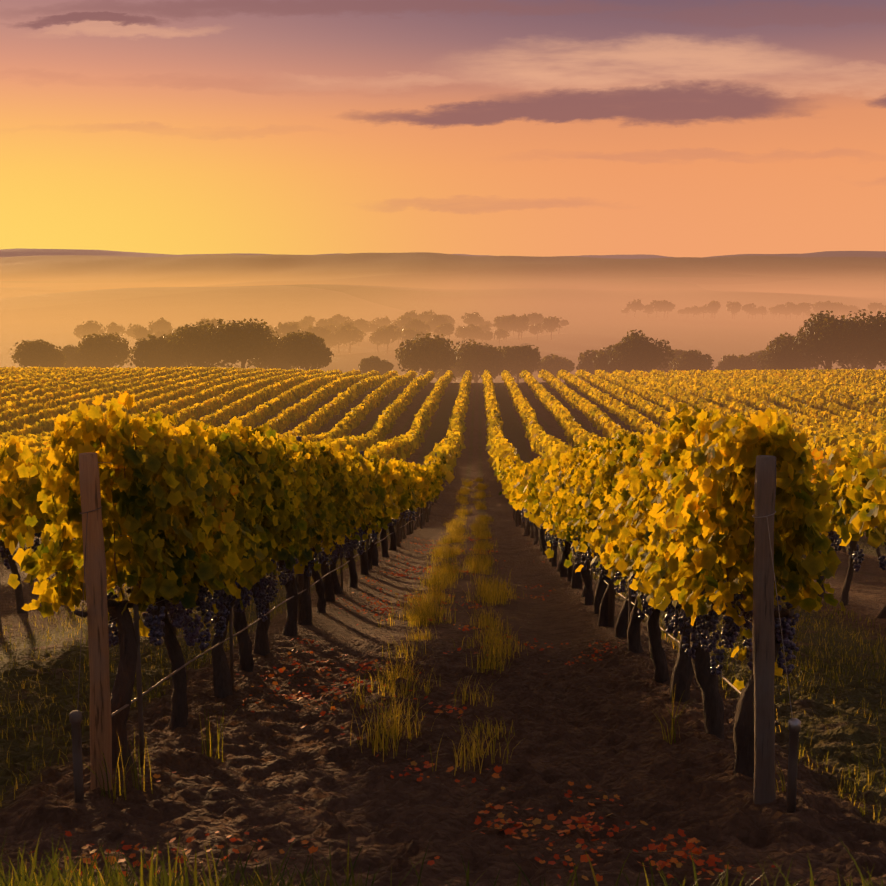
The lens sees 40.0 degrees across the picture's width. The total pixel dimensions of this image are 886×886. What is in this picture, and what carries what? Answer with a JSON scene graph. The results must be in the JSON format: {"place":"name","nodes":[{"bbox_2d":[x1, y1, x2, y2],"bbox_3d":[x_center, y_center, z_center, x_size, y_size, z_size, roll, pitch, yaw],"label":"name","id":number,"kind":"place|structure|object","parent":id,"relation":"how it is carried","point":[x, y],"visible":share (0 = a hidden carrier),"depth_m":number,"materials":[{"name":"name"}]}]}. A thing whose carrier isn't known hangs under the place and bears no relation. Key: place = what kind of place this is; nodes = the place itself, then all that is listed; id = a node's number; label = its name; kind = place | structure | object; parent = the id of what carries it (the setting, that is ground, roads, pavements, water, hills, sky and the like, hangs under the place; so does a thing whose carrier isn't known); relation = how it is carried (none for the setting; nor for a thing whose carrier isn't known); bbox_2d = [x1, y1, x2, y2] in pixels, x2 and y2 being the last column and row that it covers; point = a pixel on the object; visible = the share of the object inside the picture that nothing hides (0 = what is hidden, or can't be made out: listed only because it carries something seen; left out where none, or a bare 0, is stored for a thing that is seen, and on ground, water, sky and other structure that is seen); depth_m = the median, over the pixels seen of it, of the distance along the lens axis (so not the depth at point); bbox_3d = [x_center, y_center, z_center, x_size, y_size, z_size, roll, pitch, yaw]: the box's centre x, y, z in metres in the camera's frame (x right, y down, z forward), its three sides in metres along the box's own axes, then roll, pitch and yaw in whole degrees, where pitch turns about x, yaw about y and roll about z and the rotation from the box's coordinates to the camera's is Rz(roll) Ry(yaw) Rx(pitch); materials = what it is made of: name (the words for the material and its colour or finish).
{"place":"outdoors","nodes":[
{"label":"outdoors","id":0,"kind":"place"},
{"bbox_2d":[0,248,885,885],"bbox_3d":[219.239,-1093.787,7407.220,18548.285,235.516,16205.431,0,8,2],"label":"ground","id":1,"kind":"structure","parent":0,"point":[586,720],"depth_m":8.10,"materials":[{"name":"soil"}]},
{"bbox_2d":[69,506,101,802],"bbox_3d":[-1.526,0.940,5.223,0.097,1.325,0.256,2,8,13],"label":"anchor stake","id":2,"kind":"object","parent":1,"relation":"on","point":[75,718],"visible":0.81,"depth_m":5.17,"materials":[{"name":"grey wood"}]},
{"bbox_2d":[79,452,111,790],"bbox_3d":[-1.504,0.848,5.289,0.101,1.622,0.099,0,8,2],"label":"end post","id":3,"kind":"object","parent":1,"relation":"on","point":[98,644],"visible":0.85,"depth_m":5.25,"materials":[{"name":"beige wood"}]},
{"bbox_2d":[110,505,777,724],"bbox_3d":[0.786,1.326,32.749,2.911,7.681,54.412,0,8,2],"label":"trellis wire","id":4,"kind":"object","parent":3,"relation":"attached to","point":[211,648],"visible":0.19,"depth_m":7.37,"materials":[{"name":"grey metal"}]},
{"bbox_2d":[132,436,630,765],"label":"vine stakes","id":5,"kind":"object","parent":1,"relation":"in","point":[611,605],"visible":0.21,"depth_m":7.79,"materials":[{"name":"brown wood"}]},
{"bbox_2d":[29,537,774,880],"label":"fallen leaves","id":6,"kind":"object","parent":1,"relation":"on","point":[661,847],"visible":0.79,"depth_m":4.98,"materials":[{"name":"red plant"}]},
{"bbox_2d":[8,391,849,778],"bbox_3d":[0.212,0.956,14.325,4.040,4.697,18.171,0,8,2],"label":"vine","id":7,"kind":"object","parent":1,"relation":"in","point":[226,505],"depth_m":5.80,"materials":[{"name":"yellow plant"}]},
{"bbox_2d":[99,436,753,599],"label":"vine shoots","id":8,"kind":"object","parent":7,"relation":"attached to","point":[744,597],"depth_m":5.66,"materials":[{"name":"plant"}]},
{"bbox_2d":[0,366,885,483],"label":"vine rows","id":9,"kind":"object","parent":1,"relation":"on","point":[35,401],"visible":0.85,"depth_m":118.12,"materials":[{"name":"yellow plant"}]},
{"bbox_2d":[0,477,885,885],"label":"grass tufts","id":10,"kind":"object","parent":1,"relation":"on","point":[444,575],"visible":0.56,"depth_m":7.43,"materials":[{"name":"green plant"}]},
{"bbox_2d":[0,435,885,621],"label":"vine","id":11,"kind":"object","parent":1,"relation":"in","point":[857,490],"depth_m":13.81,"materials":[{"name":"yellow plant"}]},
{"bbox_2d":[0,508,885,571],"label":"grape clusters","id":12,"kind":"object","parent":11,"relation":"hanging from","point":[857,554],"visible":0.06,"depth_m":13.85,"materials":[{"name":"purple food"}]},
{"bbox_2d":[40,332,883,382],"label":"tree trunks","id":13,"kind":"object","parent":1,"relation":"on","point":[869,367],"depth_m":276.98,"materials":[{"name":"brown plant"}]},
{"bbox_2d":[10,309,885,381],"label":"trees","id":14,"kind":"object","parent":13,"relation":"on","point":[851,338],"visible":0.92,"depth_m":276.57,"materials":[{"name":"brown plant"}]},
{"bbox_2d":[83,303,875,353],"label":"tree trunks","id":15,"kind":"object","parent":1,"relation":"on","point":[505,339],"visible":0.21,"depth_m":664.10,"materials":[{"name":"plant"}]},
{"bbox_2d":[73,299,885,347],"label":"distant trees","id":16,"kind":"object","parent":15,"relation":"attached to","point":[385,330],"visible":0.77,"depth_m":605.74,"materials":[{"name":"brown plant"}]},
{"bbox_2d":[752,455,775,804],"bbox_3d":[1.378,0.860,5.204,0.137,1.622,0.104,0,8,2],"label":"end post","id":17,"kind":"object","parent":1,"relation":"on","point":[763,635],"visible":0.92,"depth_m":5.17,"materials":[{"name":"brown wood"}]},
{"bbox_2d":[98,462,753,622],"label":"trellis wires","id":18,"kind":"object","parent":17,"relation":"attached to","point":[164,599],"visible":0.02,"depth_m":5.56,"materials":[{"name":"grey metal"}]},
{"bbox_2d":[752,511,800,812],"bbox_3d":[1.404,0.953,5.138,0.096,1.328,0.285,-5,9,-32],"label":"anchor stake","id":19,"kind":"object","parent":1,"relation":"on","point":[794,726],"visible":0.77,"depth_m":5.08,"materials":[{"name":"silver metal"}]},
{"bbox_2d":[0,0,885,256],"label":"sky","id":20,"kind":"structure","parent":0,"point":[538,128],"materials":[{"name":"orange"}]},
{"bbox_2d":[107,524,799,674],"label":"grape clusters","id":21,"kind":"object","parent":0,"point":[180,618],"visible":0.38,"depth_m":6.44,"materials":[{"name":"purple food"}]}
]}

